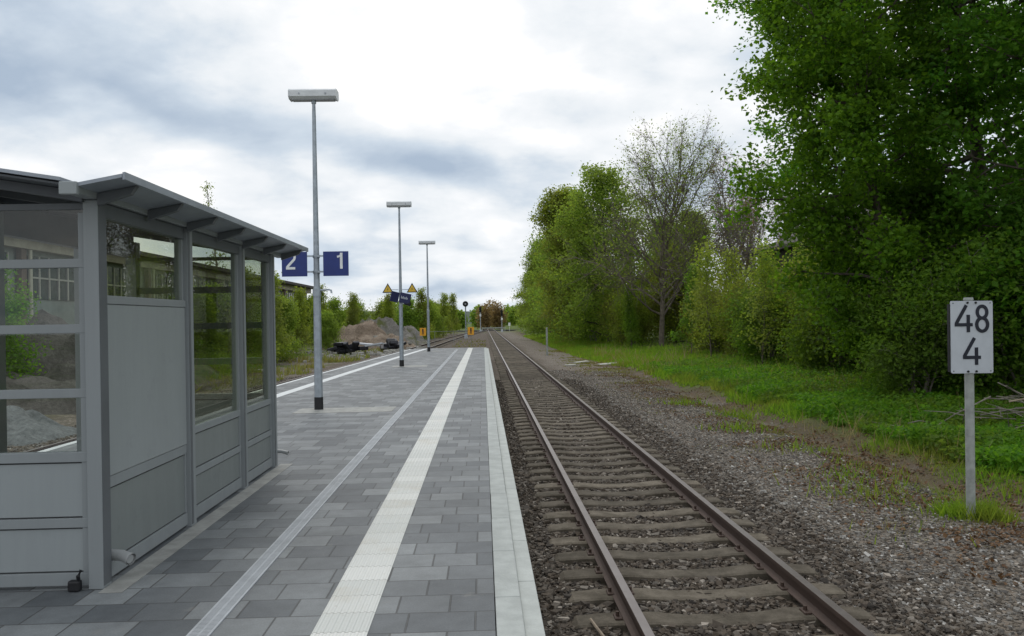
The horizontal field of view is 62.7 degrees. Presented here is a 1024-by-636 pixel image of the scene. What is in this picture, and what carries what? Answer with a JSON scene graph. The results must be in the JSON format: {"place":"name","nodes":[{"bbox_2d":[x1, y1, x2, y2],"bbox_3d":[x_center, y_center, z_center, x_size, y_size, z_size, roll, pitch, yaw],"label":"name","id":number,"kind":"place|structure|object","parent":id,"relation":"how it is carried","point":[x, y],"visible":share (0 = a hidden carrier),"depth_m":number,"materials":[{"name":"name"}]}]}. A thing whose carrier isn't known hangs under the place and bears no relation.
{"place":"outdoors","nodes":[
{"label":"outdoors","id":0,"kind":"place"},
{"bbox_2d":[0,0,1023,310],"label":"sky","id":1,"kind":"structure","parent":0,"point":[464,112],"materials":[{"name":"white"}]},
{"bbox_2d":[7,324,1023,635],"bbox_3d":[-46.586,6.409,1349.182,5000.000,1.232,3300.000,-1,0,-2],"label":"ground","id":2,"kind":"structure","parent":0,"point":[535,350],"depth_m":15.13,"materials":[{"name":"gravel"}]},
{"bbox_2d":[4,255,52,378],"bbox_3d":[-17.373,0.290,26.988,4.582,5.669,4.969,-1,0,17],"label":"shrub","id":3,"kind":"object","parent":2,"relation":"on","point":[12,356],"visible":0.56,"depth_m":27.35,"materials":[{"name":"green plant"}]},
{"bbox_2d":[7,405,76,445],"bbox_3d":[-11.621,2.562,19.002,4.375,1.126,4.750,-1,0,-2],"label":"grit mound","id":4,"kind":"object","parent":2,"relation":"on","point":[24,427],"visible":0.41,"depth_m":18.71,"materials":[{"name":"gravel"}]},
{"bbox_2d":[6,309,232,414],"bbox_3d":[-17.575,1.403,31.407,13.000,3.489,32.500,-1,0,-2],"label":"gravel mound","id":5,"kind":"object","parent":2,"relation":"on","point":[58,360],"visible":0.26,"depth_m":28.93,"materials":[{"name":"gravel"}]},
{"bbox_2d":[7,375,306,452],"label":"ballast","id":6,"kind":"structure","parent":2,"relation":"on","point":[17,449],"depth_m":18.16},
{"bbox_2d":[4,236,313,342],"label":"factory building","id":7,"kind":"structure","parent":2,"relation":"on","point":[55,286],"depth_m":44.64,"materials":[{"name":"grey concrete"}]},
{"bbox_2d":[27,255,73,300],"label":"window","id":8,"kind":"structure","parent":7,"relation":"in","point":[55,283],"depth_m":42.97,"materials":[{"name":"white glass"}]},
{"bbox_2d":[107,267,140,296],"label":"window","id":9,"kind":"structure","parent":7,"relation":"in","point":[116,277],"depth_m":50.41,"materials":[{"name":"grey glass"}]},
{"bbox_2d":[151,273,174,299],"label":"window","id":10,"kind":"structure","parent":7,"relation":"in","point":[161,281],"depth_m":57.85,"materials":[{"name":"grey glass"}]},
{"bbox_2d":[169,283,231,373],"bbox_3d":[-15.357,0.649,40.342,4.173,4.947,3.938,-1,0,-21],"label":"young tree","id":11,"kind":"object","parent":2,"relation":"on","point":[203,308],"visible":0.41,"depth_m":39.99,"materials":[{"name":"green plant"}]},
{"bbox_2d":[196,277,261,367],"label":"young tree","id":12,"kind":"object","parent":2,"relation":"on","point":[223,305],"visible":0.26,"depth_m":46.76,"materials":[{"name":"green plant"}]},
{"bbox_2d":[0,348,495,635],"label":"platform","id":13,"kind":"structure","parent":2,"relation":"on","point":[440,582],"depth_m":6.41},
{"bbox_2d":[0,168,307,591],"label":"waiting shelter","id":14,"kind":"object","parent":13,"relation":"on","point":[163,452],"visible":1,"depth_m":6.03,"materials":[{"name":"grey paint"}]},
{"bbox_2d":[99,464,291,592],"bbox_3d":[-2.576,1.713,7.560,0.145,0.003,4.700,-1,0,-2],"label":"pavement border","id":15,"kind":"object","parent":13,"relation":"on","point":[125,581],"visible":1,"depth_m":6.51,"materials":[{"name":"concrete"}]},
{"bbox_2d":[186,349,457,635],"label":"drain channel","id":16,"kind":"object","parent":13,"relation":"on","point":[213,618],"visible":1,"depth_m":6.26,"materials":[{"name":"concrete"}]},
{"bbox_2d":[292,406,395,413],"bbox_3d":[-3.159,1.745,15.945,1.830,0.003,0.900,-1,0,-2],"label":"pavement patch","id":17,"kind":"object","parent":13,"relation":"on","point":[350,409],"visible":1,"depth_m":15.89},
{"bbox_2d":[288,88,338,409],"bbox_3d":[-3.764,-1.309,16.140,0.905,6.135,0.337,-1,0,-2],"label":"lamp post","id":18,"kind":"object","parent":17,"relation":"on","point":[313,96],"visible":1,"depth_m":16.09,"materials":[{"name":"grey metal"}]},
{"bbox_2d":[282,252,319,276],"bbox_3d":[-4.027,-1.027,16.036,0.710,0.470,0.174,-1,0,-18],"label":"platform sign","id":19,"kind":"object","parent":18,"relation":"attached to","point":[295,266],"visible":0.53,"depth_m":16.00,"materials":[{"name":"metal"}]},
{"bbox_2d":[317,251,348,275],"bbox_3d":[-3.483,-1.037,16.054,0.707,0.470,0.171,-1,0,13],"label":"platform sign","id":20,"kind":"object","parent":18,"relation":"attached to","point":[335,263],"visible":1,"depth_m":16.02,"materials":[{"name":"blue metal"}]},
{"bbox_2d":[277,349,425,396],"bbox_3d":[-5.207,1.789,19.483,0.774,0.001,63.329,-1,0,0],"label":"platform stripe","id":21,"kind":"object","parent":13,"relation":"on","point":[309,385],"visible":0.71,"depth_m":25.98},
{"bbox_2d":[310,348,472,635],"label":"tactile strip","id":22,"kind":"object","parent":13,"relation":"on","point":[351,607],"visible":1,"depth_m":6.22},
{"bbox_2d":[392,365,427,366],"bbox_3d":[-3.804,1.797,31.282,1.300,0.003,1.000,-1,0,-2],"label":"pavement patch","id":23,"kind":"object","parent":13,"relation":"on","point":[412,366],"visible":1,"depth_m":31.19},
{"bbox_2d":[386,201,411,365],"bbox_3d":[-4.157,-1.262,31.276,0.905,6.135,0.337,-1,0,-2],"label":"lamp post","id":24,"kind":"object","parent":23,"relation":"on","point":[398,204],"visible":1,"depth_m":31.22,"materials":[{"name":"grey metal"}]},
{"bbox_2d":[484,348,525,635],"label":"platform edge","id":25,"kind":"object","parent":13,"relation":"attached to","point":[509,615],"visible":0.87,"depth_m":6.16,"materials":[{"name":"concrete"}]},
{"bbox_2d":[221,266,283,369],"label":"young tree","id":26,"kind":"object","parent":2,"relation":"on","point":[256,333],"visible":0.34,"depth_m":43.58,"materials":[{"name":"green plant"}]},
{"bbox_2d":[247,270,295,363],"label":"young tree","id":27,"kind":"object","parent":2,"relation":"on","point":[280,330],"visible":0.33,"depth_m":51.56,"materials":[{"name":"green plant"}]},
{"bbox_2d":[261,293,309,360],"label":"young tree","id":28,"kind":"object","parent":2,"relation":"on","point":[291,319],"visible":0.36,"depth_m":55.18,"materials":[{"name":"green plant"}]},
{"bbox_2d":[287,286,312,352],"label":"young tree","id":29,"kind":"object","parent":2,"relation":"on","point":[300,296],"visible":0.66,"depth_m":65.39,"materials":[{"name":"green plant"}]},
{"bbox_2d":[195,335,443,391],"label":"wild grass","id":30,"kind":"structure","parent":2,"relation":"on","point":[299,368],"depth_m":42.30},
{"bbox_2d":[308,293,347,342],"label":"young tree","id":31,"kind":"object","parent":2,"relation":"on","point":[333,304],"visible":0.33,"depth_m":87.44,"materials":[{"name":"green plant"}]},
{"bbox_2d":[308,309,350,350],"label":"young tree","id":32,"kind":"object","parent":2,"relation":"on","point":[328,327],"visible":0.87,"depth_m":71.28,"materials":[{"name":"green plant"}]},
{"bbox_2d":[326,341,367,353],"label":"rubbish heap","id":33,"kind":"object","parent":2,"relation":"on","point":[343,347],"visible":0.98,"depth_m":65.97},
{"bbox_2d":[342,291,362,326],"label":"young tree","id":34,"kind":"object","parent":2,"relation":"on","point":[352,315],"visible":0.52,"depth_m":85.50,"materials":[{"name":"green plant"}]},
{"bbox_2d":[288,335,425,362],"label":"rubble","id":35,"kind":"object","parent":2,"relation":"on","point":[379,353],"visible":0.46,"depth_m":65.47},
{"bbox_2d":[322,320,415,350],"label":"earth mound","id":36,"kind":"object","parent":2,"relation":"on","point":[365,331],"visible":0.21,"depth_m":76.37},
{"bbox_2d":[359,317,426,345],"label":"rubble mound","id":37,"kind":"object","parent":2,"relation":"on","point":[387,325],"visible":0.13,"depth_m":87.66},
{"bbox_2d":[394,293,431,337],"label":"young tree","id":38,"kind":"object","parent":2,"relation":"on","point":[410,316],"visible":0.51,"depth_m":105.15,"materials":[{"name":"green plant"}]},
{"bbox_2d":[414,287,435,339],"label":"young tree","id":39,"kind":"object","parent":2,"relation":"on","point":[420,293],"visible":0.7,"depth_m":107.03,"materials":[{"name":"green plant"}]},
{"bbox_2d":[336,304,522,328],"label":"distant wood","id":40,"kind":"object","parent":2,"relation":"on","point":[511,319],"visible":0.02,"depth_m":325.87,"materials":[{"name":"green plant"}]},
{"bbox_2d":[435,293,454,336],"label":"young tree","id":41,"kind":"object","parent":2,"relation":"on","point":[445,308],"visible":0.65,"depth_m":135.57,"materials":[{"name":"green plant"}]},
{"bbox_2d":[474,297,507,329],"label":"brown thicket","id":42,"kind":"object","parent":2,"relation":"on","point":[491,312],"visible":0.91,"depth_m":234.04,"materials":[{"name":"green plant"}]},
{"bbox_2d":[486,329,500,334],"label":"distant sleepers","id":43,"kind":"object","parent":2,"relation":"on","point":[492,332],"visible":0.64,"depth_m":166.16,"materials":[{"name":"concrete"}]},
{"bbox_2d":[24,329,485,451],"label":"rail","id":44,"kind":"object","parent":43,"relation":"on","point":[52,445],"visible":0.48,"depth_m":29.27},
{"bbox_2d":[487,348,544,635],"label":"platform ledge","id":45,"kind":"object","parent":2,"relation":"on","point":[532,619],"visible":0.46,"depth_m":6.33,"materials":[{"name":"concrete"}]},
{"bbox_2d":[513,238,551,332],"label":"leafy tree","id":46,"kind":"object","parent":2,"relation":"on","point":[519,295],"visible":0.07,"depth_m":136.26,"materials":[{"name":"green plant"}]},
{"bbox_2d":[511,230,562,337],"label":"leafy tree","id":47,"kind":"object","parent":2,"relation":"on","point":[539,324],"visible":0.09,"depth_m":105.24,"materials":[{"name":"green plant"}]},
{"bbox_2d":[508,400,590,404],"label":"sleeper","id":48,"kind":"object","parent":2,"relation":"on","point":[567,402],"visible":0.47,"depth_m":23.93,"materials":[{"name":"wood"}]},
{"bbox_2d":[487,329,654,635],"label":"rail","id":49,"kind":"object","parent":48,"relation":"on","point":[634,618],"visible":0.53,"depth_m":8.44,"materials":[{"name":"metal"}]},
{"bbox_2d":[493,329,875,635],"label":"rail","id":50,"kind":"object","parent":48,"relation":"on","point":[830,615],"visible":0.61,"depth_m":8.35,"materials":[{"name":"metal"}]},
{"bbox_2d":[522,186,606,338],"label":"leafy tree","id":51,"kind":"object","parent":2,"relation":"on","point":[538,289],"visible":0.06,"depth_m":92.50,"materials":[{"name":"green plant"}]},
{"bbox_2d":[527,183,613,341],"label":"leafy tree","id":52,"kind":"object","parent":2,"relation":"on","point":[544,212],"visible":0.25,"depth_m":81.90,"materials":[{"name":"green plant"}]},
{"bbox_2d":[518,429,631,437],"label":"sleeper","id":53,"kind":"object","parent":2,"relation":"on","point":[601,433],"visible":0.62,"depth_m":17.36,"materials":[{"name":"concrete"}]},
{"bbox_2d":[519,433,637,441],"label":"sleeper","id":54,"kind":"object","parent":2,"relation":"on","point":[603,437],"visible":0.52,"depth_m":16.77,"materials":[{"name":"concrete"}]},
{"bbox_2d":[520,438,643,445],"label":"sleeper","id":55,"kind":"object","parent":2,"relation":"on","point":[613,441],"visible":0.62,"depth_m":16.16,"materials":[{"name":"concrete"}]},
{"bbox_2d":[522,442,650,450],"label":"sleeper","id":56,"kind":"object","parent":2,"relation":"on","point":[560,447],"visible":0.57,"depth_m":15.56,"materials":[{"name":"concrete"}]},
{"bbox_2d":[524,447,657,456],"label":"sleeper","id":57,"kind":"object","parent":2,"relation":"on","point":[618,451],"visible":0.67,"depth_m":14.96,"materials":[{"name":"concrete"}]},
{"bbox_2d":[524,452,664,461],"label":"sleeper","id":58,"kind":"object","parent":2,"relation":"on","point":[621,457],"visible":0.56,"depth_m":14.36,"materials":[{"name":"concrete"}]},
{"bbox_2d":[526,458,671,468],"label":"sleeper","id":59,"kind":"object","parent":2,"relation":"on","point":[547,464],"visible":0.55,"depth_m":13.76,"materials":[{"name":"concrete"}]},
{"bbox_2d":[542,154,666,344],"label":"leafy tree","id":60,"kind":"object","parent":2,"relation":"on","point":[598,177],"visible":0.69,"depth_m":71.92,"materials":[{"name":"green plant"}]},
{"bbox_2d":[529,464,680,475],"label":"sleeper","id":61,"kind":"object","parent":2,"relation":"on","point":[550,471],"visible":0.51,"depth_m":13.17,"materials":[{"name":"concrete"}]},
{"bbox_2d":[529,471,688,482],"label":"sleeper","id":62,"kind":"object","parent":2,"relation":"on","point":[648,476],"visible":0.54,"depth_m":12.57,"materials":[{"name":"concrete"}]},
{"bbox_2d":[534,478,701,489],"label":"sleeper","id":63,"kind":"object","parent":2,"relation":"on","point":[654,483],"visible":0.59,"depth_m":11.95,"materials":[{"name":"concrete"}]},
{"bbox_2d":[535,486,711,498],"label":"sleeper","id":64,"kind":"object","parent":2,"relation":"on","point":[661,492],"visible":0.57,"depth_m":11.38,"materials":[{"name":"concrete"}]},
{"bbox_2d":[591,256,655,343],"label":"shrub","id":65,"kind":"object","parent":2,"relation":"on","point":[610,305],"visible":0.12,"depth_m":67.99,"materials":[{"name":"green plant"}]},
{"bbox_2d":[600,281,657,345],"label":"shrub","id":66,"kind":"object","parent":2,"relation":"on","point":[643,317],"visible":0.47,"depth_m":62.90,"materials":[{"name":"green plant"}]},
{"bbox_2d":[538,495,722,509],"bbox_3d":[1.538,2.454,10.852,2.400,0.290,0.320,-1,0,-2],"label":"sleeper","id":67,"kind":"object","parent":2,"relation":"on","point":[680,500],"visible":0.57,"depth_m":10.77,"materials":[{"name":"concrete"}]},
{"bbox_2d":[620,282,642,348],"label":"sapling","id":68,"kind":"object","parent":2,"relation":"on","point":[629,328],"visible":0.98,"depth_m":58.83,"materials":[{"name":"green plant"}]},
{"bbox_2d":[543,506,740,521],"bbox_3d":[1.579,2.455,10.246,2.400,0.290,0.320,-1,0,-2],"label":"sleeper","id":69,"kind":"object","parent":2,"relation":"on","point":[570,515],"visible":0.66,"depth_m":10.17,"materials":[{"name":"concrete"}]},
{"bbox_2d":[547,517,756,533],"bbox_3d":[1.603,2.455,9.659,2.400,0.290,0.320,-1,0,-2],"label":"sleeper","id":70,"kind":"object","parent":2,"relation":"on","point":[605,526],"visible":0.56,"depth_m":9.59,"materials":[{"name":"concrete"}]},
{"bbox_2d":[545,110,771,345],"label":"bare tree","id":71,"kind":"object","parent":2,"relation":"on","point":[671,215],"visible":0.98,"depth_m":59.00,"materials":[{"name":"grey plant"}]},
{"bbox_2d":[549,531,770,547],"bbox_3d":[1.587,2.458,9.047,2.400,0.290,0.320,-1,0,-1],"label":"sleeper","id":72,"kind":"object","parent":2,"relation":"on","point":[720,538],"visible":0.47,"depth_m":8.99,"materials":[{"name":"concrete"}]},
{"bbox_2d":[554,545,793,564],"bbox_3d":[1.625,2.448,8.455,2.400,0.290,0.320,-1,0,-2],"label":"sleeper","id":73,"kind":"object","parent":2,"relation":"on","point":[569,558],"visible":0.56,"depth_m":8.39,"materials":[{"name":"concrete"}]},
{"bbox_2d":[639,206,715,334],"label":"leafy tree","id":74,"kind":"object","parent":2,"relation":"on","point":[674,226],"visible":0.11,"depth_m":71.99,"materials":[{"name":"green plant"}]},
{"bbox_2d":[638,242,719,341],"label":"shrub","id":75,"kind":"object","parent":2,"relation":"on","point":[670,320],"visible":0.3,"depth_m":62.89,"materials":[{"name":"green plant"}]},
{"bbox_2d":[667,262,703,354],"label":"sapling","id":76,"kind":"object","parent":2,"relation":"on","point":[685,320],"visible":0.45,"depth_m":46.95,"materials":[{"name":"green plant"}]},
{"bbox_2d":[559,562,818,583],"bbox_3d":[1.644,2.445,7.843,2.400,0.290,0.320,-1,0,-1],"label":"sleeper","id":77,"kind":"object","parent":2,"relation":"on","point":[749,571],"visible":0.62,"depth_m":7.78,"materials":[{"name":"concrete"}]},
{"bbox_2d":[676,238,729,356],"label":"sapling","id":78,"kind":"object","parent":2,"relation":"on","point":[708,268],"visible":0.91,"depth_m":41.99,"materials":[{"name":"green plant"}]},
{"bbox_2d":[682,274,731,353],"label":"shrub","id":79,"kind":"object","parent":2,"relation":"on","point":[713,345],"visible":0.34,"depth_m":44.65,"materials":[{"name":"green plant"}]},
{"bbox_2d":[569,582,847,605],"bbox_3d":[1.683,2.449,7.260,2.400,0.290,0.320,-1,0,-2],"label":"sleeper","id":80,"kind":"object","parent":2,"relation":"on","point":[597,596],"visible":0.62,"depth_m":7.21,"materials":[{"name":"concrete"}]},
{"bbox_2d":[571,605,876,631],"bbox_3d":[1.676,2.450,6.671,2.400,0.290,0.320,-1,0,-2],"label":"sleeper","id":81,"kind":"object","parent":2,"relation":"on","point":[615,621],"visible":0.52,"depth_m":6.62,"materials":[{"name":"concrete"}]},
{"bbox_2d":[693,132,765,291],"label":"bare tree","id":82,"kind":"object","parent":2,"relation":"on","point":[740,225],"visible":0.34,"depth_m":59.02,"materials":[{"name":"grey plant"}]},
{"bbox_2d":[712,244,746,305],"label":"sapling","id":83,"kind":"object","parent":2,"relation":"on","point":[730,264],"visible":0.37,"depth_m":47.64,"materials":[{"name":"green plant"}]},
{"bbox_2d":[700,148,781,287],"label":"bare tree","id":84,"kind":"object","parent":2,"relation":"on","point":[734,217],"visible":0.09,"depth_m":68.58,"materials":[{"name":"green plant"}]},
{"bbox_2d":[705,260,781,357],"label":"shrub","id":85,"kind":"object","parent":2,"relation":"on","point":[723,331],"visible":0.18,"depth_m":40.12,"materials":[{"name":"green plant"}]},
{"bbox_2d":[495,378,1001,635],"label":"track ballast","id":86,"kind":"structure","parent":2,"relation":"on","point":[558,618],"depth_m":8.37,"materials":[{"name":"gravel"}]},
{"bbox_2d":[714,262,796,361],"bbox_3d":[11.128,-0.012,37.056,4.140,4.762,4.704,-1,0,-14],"label":"shrub","id":87,"kind":"object","parent":2,"relation":"on","point":[745,345],"visible":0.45,"depth_m":36.44,"materials":[{"name":"green plant"}]},
{"bbox_2d":[735,237,791,363],"bbox_3d":[10.474,-0.624,34.869,2.670,5.633,2.400,-1,0,45],"label":"sapling","id":88,"kind":"object","parent":2,"relation":"on","point":[764,265],"visible":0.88,"depth_m":34.88,"materials":[{"name":"green plant"}]},
{"bbox_2d":[723,163,810,287],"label":"bare tree","id":89,"kind":"object","parent":2,"relation":"on","point":[763,234],"visible":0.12,"depth_m":63.39,"materials":[{"name":"grey plant"}]},
{"bbox_2d":[525,348,1017,540],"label":"dry grass","id":90,"kind":"structure","parent":2,"relation":"on","point":[620,368],"depth_m":19.11,"materials":[{"name":"plant"}]},
{"bbox_2d":[562,365,1023,585],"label":"leaf litter","id":91,"kind":"object","parent":2,"relation":"on","point":[956,538],"visible":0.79,"depth_m":12.60,"materials":[{"name":"plant"}]},
{"bbox_2d":[762,241,837,360],"bbox_3d":[12.439,-0.513,33.523,3.724,5.139,4.621,-1,0,-42],"label":"shrub","id":92,"kind":"object","parent":2,"relation":"on","point":[788,298],"visible":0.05,"depth_m":33.88,"materials":[{"name":"green plant"}]},
{"bbox_2d":[593,340,1023,477],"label":"dead stalks","id":93,"kind":"object","parent":2,"relation":"on","point":[886,440],"visible":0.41,"depth_m":18.67,"materials":[{"name":"beige plant"}]},
{"bbox_2d":[756,270,862,372],"bbox_3d":[11.412,-0.002,30.194,4.828,4.888,4.249,-1,0,-21],"label":"shrub","id":94,"kind":"object","parent":2,"relation":"on","point":[817,359],"visible":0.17,"depth_m":29.86,"materials":[{"name":"green plant"}]},
{"bbox_2d":[747,210,888,281],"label":"brown house","id":95,"kind":"structure","parent":2,"relation":"on","point":[781,250],"depth_m":52.57,"materials":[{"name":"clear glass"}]},
{"bbox_2d":[644,351,1023,475],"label":"ground cover","id":96,"kind":"object","parent":2,"relation":"on","point":[1010,439],"visible":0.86,"depth_m":18.48,"materials":[{"name":"green plant"}]},
{"bbox_2d":[648,395,1023,547],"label":"grass tufts","id":97,"kind":"object","parent":2,"relation":"on","point":[982,511],"visible":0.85,"depth_m":11.56,"materials":[{"name":"plant"}]},
{"bbox_2d":[782,211,918,372],"bbox_3d":[12.445,-0.647,27.251,5.448,6.266,6.190,-1,0,-11],"label":"shrub","id":98,"kind":"object","parent":2,"relation":"on","point":[819,341],"visible":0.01,"depth_m":28.07,"materials":[{"name":"green plant"}]},
{"bbox_2d":[702,0,1022,389],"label":"broadleaf tree","id":99,"kind":"object","parent":2,"relation":"on","point":[852,119],"visible":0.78,"depth_m":22.14,"materials":[{"name":"green plant"}]},
{"bbox_2d":[705,0,1023,234],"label":"broadleaf tree","id":100,"kind":"object","parent":2,"relation":"on","point":[957,76],"visible":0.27,"depth_m":23.46,"materials":[{"name":"green plant"}]},
{"bbox_2d":[831,243,1023,399],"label":"shrub","id":101,"kind":"object","parent":2,"relation":"on","point":[909,330],"visible":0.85,"depth_m":20.01,"materials":[{"name":"green plant"}]},
{"bbox_2d":[875,382,1023,430],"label":"brushwood pile","id":102,"kind":"object","parent":2,"relation":"on","point":[1010,397],"visible":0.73,"depth_m":16.03,"materials":[{"name":"grey plant"}]},
{"bbox_2d":[878,149,1023,382],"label":"shrub","id":103,"kind":"object","parent":2,"relation":"on","point":[929,190],"visible":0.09,"depth_m":23.17,"materials":[{"name":"green plant"}]},
{"bbox_2d":[901,213,1023,397],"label":"shrub","id":104,"kind":"object","parent":2,"relation":"on","point":[1012,324],"visible":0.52,"depth_m":19.53,"materials":[{"name":"green plant"}]},
{"bbox_2d":[914,0,1023,327],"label":"broadleaf tree","id":105,"kind":"object","parent":2,"relation":"on","point":[1004,50],"visible":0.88,"depth_m":20.16,"materials":[{"name":"green plant"}]},
{"bbox_2d":[947,297,992,518],"bbox_3d":[5.556,1.245,10.195,0.526,2.990,0.137,-1,0,-1],"label":"kilometre sign","id":106,"kind":"object","parent":2,"relation":"on","point":[969,336],"visible":0.98,"depth_m":10.14,"materials":[{"name":"white metal"}]},
{"bbox_2d":[523,332,1023,503],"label":"grass","id":107,"kind":"structure","parent":0,"point":[582,349],"depth_m":26.32,"materials":[{"name":"plant"}]},
{"bbox_2d":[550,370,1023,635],"bbox_3d":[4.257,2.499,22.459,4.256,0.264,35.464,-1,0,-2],"label":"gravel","id":108,"kind":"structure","parent":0,"point":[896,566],"depth_m":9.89,"materials":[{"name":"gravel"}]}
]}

